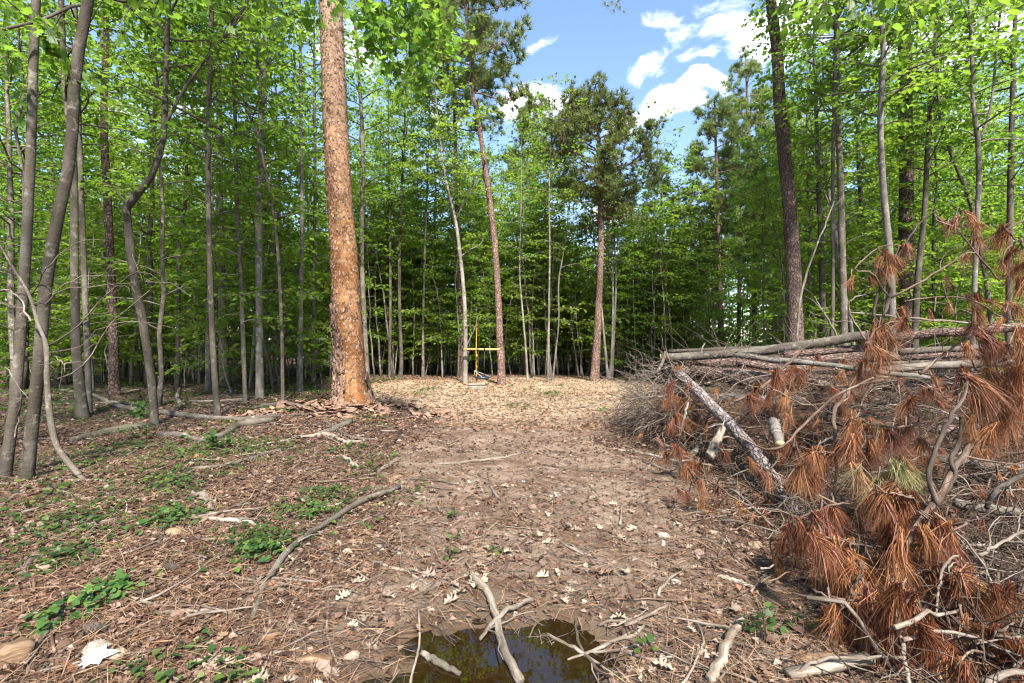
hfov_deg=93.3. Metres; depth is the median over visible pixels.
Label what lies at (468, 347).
sapling
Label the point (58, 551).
creeping vine
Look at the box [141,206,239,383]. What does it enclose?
sapling
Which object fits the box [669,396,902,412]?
log
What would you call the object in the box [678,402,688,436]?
broken branch
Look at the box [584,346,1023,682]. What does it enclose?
brush pile
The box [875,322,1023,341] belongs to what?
log
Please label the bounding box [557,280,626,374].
sapling
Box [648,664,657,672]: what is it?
oak leaf
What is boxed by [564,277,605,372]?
sapling
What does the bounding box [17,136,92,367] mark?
hardwood tree
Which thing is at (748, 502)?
broken branch
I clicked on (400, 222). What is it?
hardwood tree
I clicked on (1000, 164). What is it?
hardwood tree
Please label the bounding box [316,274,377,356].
sapling
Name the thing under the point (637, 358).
young tree
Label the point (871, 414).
tangled branch
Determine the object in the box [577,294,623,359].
sapling
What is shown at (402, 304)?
sapling
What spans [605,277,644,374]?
young tree
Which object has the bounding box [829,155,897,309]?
hardwood tree
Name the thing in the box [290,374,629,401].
sparse grass
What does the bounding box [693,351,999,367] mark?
log
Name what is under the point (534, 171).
sapling
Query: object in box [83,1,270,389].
hardwood tree
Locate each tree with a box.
[0,0,40,479]
[0,0,102,398]
[0,0,107,347]
[0,0,121,380]
[0,0,131,389]
[0,0,198,412]
[0,0,220,418]
[0,0,476,481]
[0,2,140,381]
[0,12,57,281]
[0,29,94,291]
[0,30,57,267]
[0,77,99,384]
[0,78,67,333]
[0,145,69,385]
[0,179,43,375]
[0,233,95,386]
[0,242,69,380]
[0,246,49,380]
[0,252,29,357]
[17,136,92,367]
[18,0,195,354]
[21,37,146,377]
[37,89,165,332]
[38,0,243,406]
[38,157,156,331]
[39,0,299,415]
[50,0,222,387]
[61,57,148,373]
[63,148,176,374]
[80,0,314,425]
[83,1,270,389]
[83,56,189,381]
[85,37,200,377]
[90,223,142,373]
[100,14,120,396]
[105,0,280,391]
[111,35,199,372]
[115,0,245,378]
[119,94,275,382]
[119,109,182,362]
[129,0,314,402]
[130,0,295,387]
[131,89,294,382]
[152,190,242,350]
[153,206,218,367]
[159,0,327,400]
[169,106,241,269]
[172,125,292,378]
[175,0,316,398]
[188,182,287,370]
[195,12,320,381]
[197,120,330,383]
[200,1,356,380]
[223,111,310,371]
[224,0,379,391]
[224,165,310,347]
[227,217,290,371]
[229,201,271,370]
[232,143,330,368]
[234,66,386,377]
[244,1,377,382]
[284,158,328,360]
[285,194,354,368]
[287,219,329,355]
[288,212,330,367]
[289,161,359,328]
[290,260,329,370]
[294,0,412,379]
[305,143,365,301]
[312,159,359,311]
[316,181,393,351]
[316,199,386,353]
[318,0,377,407]
[322,106,396,247]
[323,163,421,354]
[347,37,435,377]
[349,87,428,373]
[349,91,412,367]
[350,48,464,366]
[355,22,455,377]
[359,189,420,363]
[364,219,410,372]
[365,180,409,320]
[366,260,416,369]
[368,205,442,373]
[369,104,429,237]
[369,216,415,363]
[370,240,422,371]
[372,177,441,365]
[374,143,436,372]
[376,64,479,376]
[384,2,505,383]
[388,219,437,371]
[391,134,504,346]
[392,78,484,370]
[392,222,450,370]
[397,230,453,371]
[402,241,470,367]
[404,0,534,384]
[406,1,521,376]
[407,202,456,359]
[415,174,494,370]
[416,215,485,371]
[418,115,485,302]
[425,179,494,369]
[427,216,474,369]
[438,130,494,364]
[440,145,514,370]
[440,153,524,372]
[442,233,492,370]
[446,182,525,370]
[447,199,514,371]
[474,146,521,369]
[474,275,521,370]
[475,167,540,337]
[477,239,528,367]
[486,115,562,380]
[489,236,551,369]
[490,181,563,370]
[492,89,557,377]
[495,171,525,368]
[496,92,569,367]
[498,179,557,374]
[513,73,589,382]
[518,230,568,355]
[521,139,606,379]
[534,236,586,370]
[537,233,569,370]
[540,69,668,380]
[546,247,580,371]
[547,228,587,367]
[550,250,601,371]
[551,251,613,368]
[564,249,590,370]
[565,255,595,369]
[566,161,638,368]
[571,264,608,370]
[580,275,609,350]
[580,277,611,366]
[591,274,645,375]
[599,0,803,342]
[602,277,639,371]
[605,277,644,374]
[614,211,677,373]
[615,274,648,373]
[623,297,659,369]
[628,272,676,375]
[635,291,677,367]
[636,311,672,372]
[637,148,691,371]
[640,269,705,374]
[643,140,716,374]
[646,270,693,373]
[655,264,700,348]
[657,272,696,368]
[666,203,725,365]
[670,261,717,361]
[673,89,769,346]
[678,254,725,363]
[682,235,746,346]
[693,231,731,340]
[694,117,780,346]
[698,254,731,341]
[699,243,718,346]
[700,247,736,346]
[702,42,803,345]
[708,236,742,329]
[714,123,849,355]
[719,140,809,355]
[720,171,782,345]
[722,236,761,345]
[723,147,837,353]
[723,234,744,342]
[728,171,830,334]
[728,255,766,345]
[729,0,912,347]
[734,0,946,346]
[736,117,850,338]
[741,186,828,353]
[742,88,934,344]
[744,83,813,329]
[744,112,846,321]
[746,0,948,345]
[746,77,856,310]
[751,25,878,338]
[761,0,977,344]
[768,45,880,346]
[769,0,1023,377]
[775,65,860,316]
[803,0,1023,347]
[811,86,949,322]
[812,159,889,331]
[827,108,966,345]
[827,201,896,348]
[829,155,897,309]
[844,7,1015,346]
[846,159,897,312]
[850,21,983,343]
[853,103,954,252]
[856,81,958,284]
[859,0,1016,374]
[859,0,1023,369]
[864,0,1023,369]
[868,55,988,322]
[869,0,1022,316]
[869,144,1019,373]
[887,106,1018,346]
[892,1,1023,372]
[897,0,914,379]
[915,211,962,341]
[921,36,1023,338]
[928,226,992,370]
[932,52,1023,294]
[933,56,1023,275]
[939,106,1023,336]
[942,100,1023,218]
[951,198,1023,334]
[956,1,1023,336]
[958,31,1023,249]
[961,148,1023,227]
[963,218,1023,334]
[975,114,1023,274]
[978,187,1023,338]
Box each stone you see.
[0,636,35,669]
[36,558,58,571]
[81,639,111,656]
[165,528,183,535]
[342,650,359,662]
[657,532,668,538]
[671,579,680,584]
[747,541,759,549]
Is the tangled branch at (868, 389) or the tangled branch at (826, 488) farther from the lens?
the tangled branch at (868, 389)
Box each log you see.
[57,389,280,420]
[68,422,152,441]
[156,431,200,439]
[198,417,275,442]
[250,401,302,408]
[318,418,352,434]
[466,386,485,388]
[467,383,484,385]
[660,330,877,365]
[668,346,759,352]
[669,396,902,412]
[672,386,830,397]
[673,358,976,377]
[674,370,810,521]
[676,443,701,466]
[690,365,1019,397]
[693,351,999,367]
[705,420,734,461]
[707,393,947,408]
[722,439,768,495]
[734,353,930,379]
[736,359,930,376]
[768,417,784,448]
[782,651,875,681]
[783,344,875,357]
[818,380,888,405]
[823,415,999,434]
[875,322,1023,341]
[879,359,1015,371]
[898,342,1023,355]
[919,451,1023,471]
[952,498,1023,518]
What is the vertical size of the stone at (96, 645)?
0.059 m
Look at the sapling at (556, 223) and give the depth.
20.49 m
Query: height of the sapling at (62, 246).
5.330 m
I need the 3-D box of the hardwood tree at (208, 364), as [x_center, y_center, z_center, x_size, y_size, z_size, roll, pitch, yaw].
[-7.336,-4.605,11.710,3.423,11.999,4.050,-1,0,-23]
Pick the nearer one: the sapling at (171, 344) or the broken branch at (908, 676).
the broken branch at (908, 676)
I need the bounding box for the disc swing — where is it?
[474,351,489,378]
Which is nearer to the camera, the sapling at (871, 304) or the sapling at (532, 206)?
the sapling at (871, 304)
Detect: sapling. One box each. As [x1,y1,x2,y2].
[0,170,70,353]
[0,239,190,478]
[0,268,38,369]
[0,320,71,377]
[0,334,69,375]
[3,291,107,386]
[20,187,146,350]
[30,190,152,392]
[30,230,128,383]
[31,261,136,372]
[33,110,229,384]
[48,255,164,368]
[48,276,171,382]
[50,181,187,382]
[52,204,157,353]
[67,277,120,363]
[70,272,218,383]
[70,293,132,379]
[90,314,123,377]
[92,283,194,382]
[112,200,214,381]
[117,226,200,361]
[120,249,216,377]
[125,222,183,366]
[130,287,202,370]
[136,268,229,386]
[139,205,239,378]
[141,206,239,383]
[149,230,293,394]
[157,284,217,374]
[165,138,331,392]
[166,223,252,381]
[167,214,252,337]
[185,132,327,388]
[190,269,265,379]
[219,261,331,387]
[224,251,329,385]
[228,309,293,370]
[228,317,290,381]
[236,251,329,378]
[239,280,325,377]
[268,222,330,379]
[273,219,376,359]
[290,235,371,377]
[303,331,331,384]
[316,214,379,294]
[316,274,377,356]
[317,267,375,343]
[317,272,387,351]
[328,188,432,375]
[346,78,404,376]
[351,138,408,376]
[352,194,395,275]
[354,195,385,273]
[357,209,401,374]
[360,257,418,373]
[365,287,393,357]
[366,279,395,373]
[366,293,386,360]
[367,204,431,375]
[367,267,424,371]
[370,150,425,364]
[370,241,440,372]
[373,227,420,374]
[375,303,429,364]
[377,306,417,360]
[384,257,455,374]
[384,265,447,374]
[388,97,452,375]
[393,249,430,356]
[394,157,455,374]
[395,212,449,374]
[395,269,474,375]
[403,276,453,375]
[406,233,472,377]
[407,311,444,374]
[412,327,451,372]
[413,246,494,375]
[416,228,486,373]
[418,296,475,359]
[420,275,457,375]
[424,147,480,264]
[425,255,479,369]
[429,203,517,373]
[434,157,487,376]
[441,260,493,351]
[444,196,493,365]
[444,317,485,366]
[454,252,520,375]
[455,319,503,373]
[467,244,543,357]
[474,126,534,372]
[475,280,543,374]
[480,313,519,362]
[481,317,518,363]
[491,307,536,372]
[500,169,552,373]
[501,177,589,375]
[501,209,577,375]
[502,142,553,372]
[502,207,580,365]
[503,162,571,373]
[503,203,547,372]
[504,189,561,375]
[504,202,567,374]
[504,287,551,357]
[507,274,550,370]
[509,231,588,373]
[513,312,559,362]
[515,217,590,373]
[515,313,555,372]
[518,196,587,377]
[523,166,574,375]
[524,168,571,357]
[530,242,602,374]
[530,266,591,374]
[536,221,603,376]
[539,337,566,367]
[542,203,628,373]
[545,222,597,377]
[547,204,629,375]
[551,322,585,373]
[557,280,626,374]
[558,267,618,358]
[560,207,588,363]
[561,174,621,379]
[562,276,630,364]
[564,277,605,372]
[577,178,640,379]
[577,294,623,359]
[579,209,636,376]
[580,198,640,375]
[581,244,667,376]
[586,307,634,365]
[589,174,653,377]
[589,218,637,350]
[600,279,658,371]
[603,237,640,370]
[604,213,643,373]
[606,197,699,375]
[609,232,688,354]
[609,268,679,376]
[610,235,659,376]
[611,195,673,372]
[615,184,688,378]
[620,135,688,378]
[630,101,698,376]
[643,228,690,376]
[645,279,711,353]
[649,248,728,364]
[660,225,704,338]
[663,188,731,346]
[664,204,735,364]
[665,310,708,362]
[673,242,750,347]
[673,252,749,348]
[678,315,717,365]
[682,233,731,347]
[725,234,827,354]
[732,143,866,342]
[743,304,773,345]
[753,313,808,345]
[756,286,830,342]
[758,264,805,340]
[770,256,848,334]
[781,303,839,347]
[803,233,871,351]
[814,217,927,344]
[815,178,962,349]
[815,295,887,345]
[816,286,887,344]
[818,257,871,335]
[829,246,934,342]
[846,261,929,350]
[849,230,993,346]
[853,281,898,350]
[885,189,1017,381]
[919,183,1023,372]
[919,265,983,344]
[920,243,1004,338]
[924,240,1022,373]
[924,256,979,374]
[941,279,1003,345]
[942,259,1023,345]
[946,226,1023,358]
[968,242,1023,369]
[970,276,1023,342]
[993,199,1023,342]
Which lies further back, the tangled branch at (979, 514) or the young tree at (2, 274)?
the young tree at (2, 274)
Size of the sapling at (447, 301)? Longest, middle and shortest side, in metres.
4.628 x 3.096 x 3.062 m
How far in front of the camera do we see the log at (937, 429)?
4.90 m
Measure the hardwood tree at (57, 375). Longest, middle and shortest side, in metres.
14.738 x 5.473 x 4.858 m
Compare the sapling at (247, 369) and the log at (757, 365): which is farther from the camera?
the sapling at (247, 369)
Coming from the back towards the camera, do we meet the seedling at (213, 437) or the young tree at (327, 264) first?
the young tree at (327, 264)
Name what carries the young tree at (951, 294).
on the ground at (602, 633)
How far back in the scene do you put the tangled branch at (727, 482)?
4.60 m
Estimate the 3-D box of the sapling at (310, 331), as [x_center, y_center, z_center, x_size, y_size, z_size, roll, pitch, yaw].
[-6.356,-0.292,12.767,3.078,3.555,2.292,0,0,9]
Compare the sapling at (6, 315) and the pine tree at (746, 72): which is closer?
the sapling at (6, 315)
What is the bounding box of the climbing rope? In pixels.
[476,323,476,381]
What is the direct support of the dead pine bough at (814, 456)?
on the dead pine bough at (832, 498)
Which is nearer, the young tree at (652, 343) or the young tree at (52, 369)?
the young tree at (52, 369)
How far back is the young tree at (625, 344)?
23.66 m
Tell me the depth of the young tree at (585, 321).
24.06 m
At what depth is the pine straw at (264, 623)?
2.77 m
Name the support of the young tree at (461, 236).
on the ground at (602, 633)
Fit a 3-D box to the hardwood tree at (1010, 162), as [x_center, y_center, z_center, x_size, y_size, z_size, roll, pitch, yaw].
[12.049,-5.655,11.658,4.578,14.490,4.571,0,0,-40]
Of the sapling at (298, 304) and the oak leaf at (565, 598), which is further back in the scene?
the sapling at (298, 304)
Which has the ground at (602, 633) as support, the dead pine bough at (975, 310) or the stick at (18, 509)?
the stick at (18, 509)
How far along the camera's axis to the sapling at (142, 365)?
16.41 m
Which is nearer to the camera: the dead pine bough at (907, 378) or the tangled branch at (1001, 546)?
the tangled branch at (1001, 546)
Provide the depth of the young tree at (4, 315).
17.92 m
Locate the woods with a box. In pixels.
[0,156,1022,364]
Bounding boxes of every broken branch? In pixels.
[626,384,691,400]
[656,351,666,372]
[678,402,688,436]
[709,487,802,526]
[733,320,815,401]
[738,377,873,449]
[788,635,920,677]
[796,191,852,340]
[805,296,836,335]
[807,284,880,346]
[822,377,855,501]
[838,244,892,321]
[850,309,1023,326]
[872,204,938,320]
[875,611,934,682]
[882,321,996,374]
[891,200,1023,298]
[906,405,1023,544]
[908,555,1023,617]
[914,511,1023,558]
[925,381,968,505]
[934,472,1015,634]
[945,417,962,495]
[946,557,961,622]
[984,468,1023,509]
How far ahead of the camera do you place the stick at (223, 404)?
9.44 m
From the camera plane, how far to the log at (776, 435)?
4.52 m
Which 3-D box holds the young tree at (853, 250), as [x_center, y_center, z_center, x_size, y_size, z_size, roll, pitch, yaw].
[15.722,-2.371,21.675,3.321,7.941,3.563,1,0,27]
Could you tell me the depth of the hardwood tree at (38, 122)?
13.84 m
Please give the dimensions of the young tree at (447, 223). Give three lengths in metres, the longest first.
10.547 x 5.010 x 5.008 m
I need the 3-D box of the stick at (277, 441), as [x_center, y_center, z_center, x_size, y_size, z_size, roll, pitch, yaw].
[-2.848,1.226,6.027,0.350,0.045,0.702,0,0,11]
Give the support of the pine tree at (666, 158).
on the ground at (602, 633)
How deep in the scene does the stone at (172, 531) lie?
3.21 m
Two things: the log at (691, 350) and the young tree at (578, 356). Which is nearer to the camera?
the log at (691, 350)
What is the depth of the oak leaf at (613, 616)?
2.41 m
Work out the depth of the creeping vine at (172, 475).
4.37 m
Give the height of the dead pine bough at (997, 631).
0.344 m
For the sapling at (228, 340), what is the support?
on the ground at (602, 633)
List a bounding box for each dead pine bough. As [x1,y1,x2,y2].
[635,423,659,441]
[652,399,670,423]
[655,433,717,484]
[657,379,713,441]
[667,464,753,513]
[676,361,692,377]
[702,385,732,417]
[718,446,752,473]
[734,501,792,532]
[742,382,852,435]
[745,376,788,398]
[747,451,789,502]
[751,491,770,506]
[761,364,883,415]
[764,476,802,498]
[764,495,852,582]
[767,412,825,455]
[772,438,840,505]
[780,376,798,406]
[784,434,833,469]
[787,544,855,592]
[791,588,976,646]
[798,553,828,580]
[800,523,890,598]
[802,555,923,664]
[805,353,851,378]
[812,587,857,635]
[816,404,862,425]
[823,396,939,495]
[824,493,846,528]
[825,378,861,405]
[832,361,851,383]
[832,377,906,402]
[832,453,937,522]
[839,577,967,681]
[840,357,857,365]
[842,240,918,297]
[842,381,877,406]
[843,503,877,527]
[850,305,920,385]
[853,479,963,557]
[853,512,880,542]
[867,520,930,598]
[871,555,923,591]
[873,507,918,539]
[874,431,909,458]
[881,370,932,380]
[900,390,931,412]
[904,275,1023,352]
[908,376,952,407]
[908,507,980,585]
[909,538,945,573]
[912,383,958,420]
[914,556,1023,638]
[916,632,1023,682]
[918,446,954,480]
[923,384,949,405]
[934,207,999,280]
[938,505,988,541]
[942,326,1023,461]
[944,394,995,417]
[957,619,1018,664]
[963,477,1023,512]
[965,479,1023,519]
[971,442,995,481]
[975,219,1023,314]
[976,402,1023,427]
[979,325,1023,443]
[981,572,1023,632]
[994,463,1023,506]
[996,635,1023,677]
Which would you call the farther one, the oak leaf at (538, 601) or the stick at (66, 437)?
the stick at (66, 437)
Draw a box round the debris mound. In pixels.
[644,381,1023,529]
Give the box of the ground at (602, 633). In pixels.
[0,343,1023,682]
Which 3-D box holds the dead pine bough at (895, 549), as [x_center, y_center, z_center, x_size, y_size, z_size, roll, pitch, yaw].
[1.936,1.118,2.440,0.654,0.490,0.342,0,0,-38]
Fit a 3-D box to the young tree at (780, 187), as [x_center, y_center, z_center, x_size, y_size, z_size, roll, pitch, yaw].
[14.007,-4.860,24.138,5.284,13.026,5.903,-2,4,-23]
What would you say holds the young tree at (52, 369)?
on the ground at (602, 633)
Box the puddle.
[361,611,619,682]
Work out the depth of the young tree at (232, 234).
18.59 m
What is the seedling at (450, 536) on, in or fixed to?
on the ground at (602, 633)
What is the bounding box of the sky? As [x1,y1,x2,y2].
[0,0,1023,342]
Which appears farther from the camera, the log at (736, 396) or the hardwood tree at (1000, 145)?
the hardwood tree at (1000, 145)
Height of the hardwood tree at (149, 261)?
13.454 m
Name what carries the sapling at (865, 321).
on the ground at (602, 633)
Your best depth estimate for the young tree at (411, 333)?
23.80 m
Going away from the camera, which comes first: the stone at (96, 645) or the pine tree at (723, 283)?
the stone at (96, 645)
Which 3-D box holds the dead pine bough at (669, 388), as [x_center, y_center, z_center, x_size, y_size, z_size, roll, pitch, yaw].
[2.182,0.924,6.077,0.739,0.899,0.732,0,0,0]
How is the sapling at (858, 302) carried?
on the ground at (602, 633)
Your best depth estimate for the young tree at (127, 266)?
22.50 m
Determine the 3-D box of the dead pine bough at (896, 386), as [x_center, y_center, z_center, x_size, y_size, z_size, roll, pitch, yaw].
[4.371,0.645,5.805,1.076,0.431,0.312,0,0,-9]
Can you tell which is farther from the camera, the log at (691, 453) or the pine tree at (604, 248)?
the pine tree at (604, 248)
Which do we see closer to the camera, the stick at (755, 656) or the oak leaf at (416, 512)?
the stick at (755, 656)
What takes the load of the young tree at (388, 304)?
on the ground at (602, 633)
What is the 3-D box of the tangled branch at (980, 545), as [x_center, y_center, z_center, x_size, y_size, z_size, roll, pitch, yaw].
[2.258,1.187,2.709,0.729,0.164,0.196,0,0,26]
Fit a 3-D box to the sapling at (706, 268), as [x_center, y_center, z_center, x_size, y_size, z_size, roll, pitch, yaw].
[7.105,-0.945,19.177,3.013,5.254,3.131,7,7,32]
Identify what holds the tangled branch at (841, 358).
on the log at (690, 405)
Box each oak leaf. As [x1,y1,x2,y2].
[109,647,126,662]
[172,674,191,682]
[185,626,203,637]
[185,633,195,643]
[202,653,220,668]
[217,631,228,639]
[217,656,234,666]
[229,628,245,633]
[250,667,268,681]
[278,675,297,682]
[330,668,339,678]
[336,589,350,599]
[347,618,357,626]
[352,575,364,582]
[360,611,371,621]
[363,639,377,649]
[381,617,393,627]
[382,591,394,597]
[390,558,398,566]
[405,582,416,590]
[413,507,422,514]
[422,567,435,576]
[437,559,448,565]
[444,592,458,603]
[453,589,467,593]
[478,569,489,575]
[481,573,487,581]
[509,598,522,604]
[512,554,522,560]
[534,596,543,604]
[536,570,548,576]
[541,538,554,543]
[559,595,568,603]
[599,567,608,573]
[610,612,626,618]
[617,534,625,540]
[619,566,630,572]
[620,594,635,602]
[626,524,636,530]
[635,667,646,680]
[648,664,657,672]
[652,655,672,669]
[724,602,741,610]
[759,664,773,674]
[794,641,810,650]
[802,677,816,682]
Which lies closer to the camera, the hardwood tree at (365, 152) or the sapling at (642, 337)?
the sapling at (642, 337)
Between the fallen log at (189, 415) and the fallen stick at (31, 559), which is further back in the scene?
the fallen log at (189, 415)
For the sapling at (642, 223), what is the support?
on the ground at (602, 633)
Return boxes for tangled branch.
[639,461,734,483]
[658,503,698,509]
[685,369,785,442]
[689,399,782,428]
[691,370,761,396]
[692,507,775,520]
[694,371,775,399]
[698,401,733,420]
[703,460,712,492]
[703,500,763,512]
[704,351,757,385]
[706,461,833,478]
[710,476,754,485]
[712,456,780,483]
[713,477,732,488]
[720,490,805,520]
[721,519,808,544]
[724,446,792,532]
[730,551,824,592]
[737,359,763,399]
[738,405,768,422]
[745,615,829,627]
[754,413,776,469]
[754,457,865,504]
[755,436,810,465]
[755,514,785,538]
[760,553,780,569]
[765,502,873,537]
[769,419,889,493]
[771,374,849,393]
[775,378,821,396]
[780,495,856,524]
[787,502,923,557]
[789,496,806,523]
[792,469,848,519]
[795,515,858,536]
[800,415,897,445]
[802,376,887,407]
[805,372,855,408]
[806,595,921,682]
[811,432,890,508]
[815,416,925,446]
[820,403,903,423]
[825,343,863,376]
[829,492,871,499]
[841,537,993,560]
[842,479,996,553]
[846,360,896,418]
[846,404,930,421]
[856,384,872,418]
[857,410,889,416]
[861,404,957,416]
[878,587,969,632]
[885,385,915,460]
[890,484,1023,530]
[893,563,1022,629]
[902,629,1021,655]
[905,375,948,399]
[913,358,981,385]
[913,487,985,564]
[914,404,958,420]
[914,469,956,505]
[917,446,1022,453]
[922,539,1016,580]
[922,667,992,682]
[925,533,1021,587]
[927,477,1019,520]
[933,468,1022,482]
[940,482,1023,504]
[941,448,999,478]
[944,630,996,649]
[954,482,1002,512]
[957,464,1021,488]
[959,531,1023,547]
[970,565,1023,572]
[976,635,1022,643]
[979,668,1023,682]
[985,556,1023,563]
[993,480,1023,536]
[1003,498,1023,518]
[1004,486,1017,519]
[1011,612,1023,667]
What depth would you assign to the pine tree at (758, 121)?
24.92 m
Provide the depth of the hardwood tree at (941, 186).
20.61 m
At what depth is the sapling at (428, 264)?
21.30 m
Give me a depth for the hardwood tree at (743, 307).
37.09 m
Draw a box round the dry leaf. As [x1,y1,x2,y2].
[78,643,118,668]
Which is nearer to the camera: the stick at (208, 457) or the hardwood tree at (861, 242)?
the stick at (208, 457)
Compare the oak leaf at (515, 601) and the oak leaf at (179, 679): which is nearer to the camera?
the oak leaf at (179, 679)
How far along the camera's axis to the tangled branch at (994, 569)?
2.43 m
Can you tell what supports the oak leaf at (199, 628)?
on the oak leaf at (189, 639)
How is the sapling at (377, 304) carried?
on the ground at (602, 633)
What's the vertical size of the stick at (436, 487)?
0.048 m
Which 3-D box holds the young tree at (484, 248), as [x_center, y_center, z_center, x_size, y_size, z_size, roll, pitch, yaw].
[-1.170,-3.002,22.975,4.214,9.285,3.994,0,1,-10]
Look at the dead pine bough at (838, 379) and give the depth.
6.13 m
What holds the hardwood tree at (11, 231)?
on the ground at (602, 633)
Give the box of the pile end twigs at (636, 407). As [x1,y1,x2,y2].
[583,335,730,449]
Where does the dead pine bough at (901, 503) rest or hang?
on the brush pile at (1009, 530)
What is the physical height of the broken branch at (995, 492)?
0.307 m
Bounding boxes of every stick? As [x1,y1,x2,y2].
[0,485,114,506]
[0,594,74,616]
[5,508,31,510]
[14,519,88,543]
[17,550,41,584]
[19,556,36,588]
[21,500,68,513]
[24,608,85,665]
[28,608,71,655]
[29,462,109,481]
[35,517,119,543]
[35,553,87,565]
[37,464,68,471]
[38,425,95,438]
[40,476,132,481]
[40,648,157,671]
[43,479,61,496]
[43,493,97,502]
[49,582,73,653]
[59,485,113,513]
[61,492,166,508]
[99,411,137,421]
[99,436,168,454]
[101,400,148,404]
[129,538,162,552]
[129,545,206,586]
[129,590,156,606]
[130,461,185,483]
[135,551,229,604]
[135,594,225,613]
[155,603,262,620]
[160,546,206,558]
[162,496,224,503]
[163,394,254,402]
[172,636,250,682]
[175,384,184,407]
[181,633,203,666]
[182,506,267,519]
[187,598,254,617]
[190,490,212,508]
[191,455,230,460]
[192,447,281,469]
[192,514,260,525]
[199,400,249,406]
[199,628,339,678]
[200,493,259,522]
[201,535,301,539]
[212,559,262,582]
[233,448,290,455]
[240,387,275,405]
[241,571,316,592]
[241,628,284,678]
[250,484,401,620]
[251,433,304,445]
[251,550,299,626]
[254,558,337,580]
[258,514,326,517]
[259,570,318,582]
[262,580,354,590]
[282,606,313,667]
[283,544,313,571]
[291,452,307,468]
[291,584,311,603]
[300,432,361,443]
[305,599,336,662]
[311,476,378,482]
[312,581,443,636]
[316,429,339,443]
[321,419,381,441]
[328,467,367,487]
[328,547,369,580]
[335,511,385,528]
[339,525,427,585]
[341,454,359,469]
[349,561,390,592]
[359,498,420,520]
[365,512,394,531]
[368,455,403,475]
[390,497,413,524]
[395,466,458,484]
[409,607,420,682]
[420,650,461,675]
[424,485,448,489]
[433,450,530,464]
[468,573,524,682]
[469,527,527,571]
[479,597,534,659]
[487,472,513,510]
[494,525,549,531]
[504,570,534,587]
[543,460,613,471]
[547,633,629,682]
[549,539,607,560]
[567,605,670,659]
[574,620,618,682]
[591,631,691,660]
[598,610,652,626]
[618,444,679,461]
[619,504,622,523]
[624,604,669,626]
[633,597,689,606]
[634,628,756,682]
[642,460,677,477]
[657,562,688,596]
[667,615,731,628]
[680,637,801,682]
[681,615,704,682]
[695,607,741,612]
[705,617,744,681]
[713,565,804,592]
[716,574,755,589]
[718,531,729,555]
[720,646,791,677]
[750,574,775,592]
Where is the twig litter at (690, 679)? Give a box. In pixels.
[0,385,961,682]
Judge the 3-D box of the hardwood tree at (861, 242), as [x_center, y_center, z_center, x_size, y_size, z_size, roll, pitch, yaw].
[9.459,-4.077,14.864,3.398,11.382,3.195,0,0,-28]
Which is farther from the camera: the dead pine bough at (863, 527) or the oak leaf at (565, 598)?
the dead pine bough at (863, 527)
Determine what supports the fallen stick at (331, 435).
on the ground at (602, 633)
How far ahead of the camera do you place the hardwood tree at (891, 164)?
11.90 m
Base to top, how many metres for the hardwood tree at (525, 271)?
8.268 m
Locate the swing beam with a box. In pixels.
[464,348,499,349]
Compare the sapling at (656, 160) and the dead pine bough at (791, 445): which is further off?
the sapling at (656, 160)
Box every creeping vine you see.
[0,497,150,544]
[0,538,120,571]
[6,595,88,639]
[14,434,192,474]
[45,567,162,615]
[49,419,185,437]
[90,499,221,540]
[103,465,222,497]
[133,435,256,469]
[149,432,327,467]
[158,511,333,577]
[230,535,290,572]
[247,495,377,533]
[290,479,354,502]
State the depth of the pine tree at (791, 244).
11.88 m
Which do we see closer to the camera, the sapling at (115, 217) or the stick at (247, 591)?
the stick at (247, 591)
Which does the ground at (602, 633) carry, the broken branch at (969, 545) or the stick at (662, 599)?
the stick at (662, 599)
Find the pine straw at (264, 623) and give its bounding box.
[0,411,1022,682]
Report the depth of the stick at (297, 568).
2.81 m
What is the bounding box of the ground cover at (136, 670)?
[0,377,652,682]
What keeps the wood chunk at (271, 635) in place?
on the ground at (602, 633)
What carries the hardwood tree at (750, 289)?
on the ground at (602, 633)
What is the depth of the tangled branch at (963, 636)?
2.04 m
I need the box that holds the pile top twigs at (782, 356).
[664,302,977,375]
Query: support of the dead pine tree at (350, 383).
on the ground at (602, 633)
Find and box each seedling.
[127,398,148,418]
[201,427,232,448]
[316,367,328,377]
[363,517,380,528]
[443,546,458,560]
[446,529,461,541]
[447,507,461,516]
[488,545,502,554]
[634,632,657,653]
[737,602,776,643]
[780,608,835,645]
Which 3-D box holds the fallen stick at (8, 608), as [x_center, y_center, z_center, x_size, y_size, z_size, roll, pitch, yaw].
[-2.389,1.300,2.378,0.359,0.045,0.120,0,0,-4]
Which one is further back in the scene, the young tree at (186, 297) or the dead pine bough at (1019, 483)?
the young tree at (186, 297)
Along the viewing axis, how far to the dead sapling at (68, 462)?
4.38 m
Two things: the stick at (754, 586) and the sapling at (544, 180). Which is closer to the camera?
the stick at (754, 586)
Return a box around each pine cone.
[81,621,108,634]
[160,563,179,572]
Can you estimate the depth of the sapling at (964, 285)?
17.51 m
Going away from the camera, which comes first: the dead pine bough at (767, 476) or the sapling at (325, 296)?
the dead pine bough at (767, 476)
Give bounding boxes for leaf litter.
[0,370,950,454]
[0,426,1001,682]
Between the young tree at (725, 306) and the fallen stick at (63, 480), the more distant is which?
the young tree at (725, 306)
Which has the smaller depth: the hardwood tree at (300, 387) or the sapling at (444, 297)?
the hardwood tree at (300, 387)
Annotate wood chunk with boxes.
[262,631,281,640]
[296,652,334,663]
[387,474,402,483]
[791,650,835,664]
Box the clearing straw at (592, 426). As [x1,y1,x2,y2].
[195,375,662,430]
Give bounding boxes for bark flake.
[346,408,357,412]
[384,407,390,413]
[411,411,421,415]
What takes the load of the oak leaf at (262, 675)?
on the ground at (602, 633)

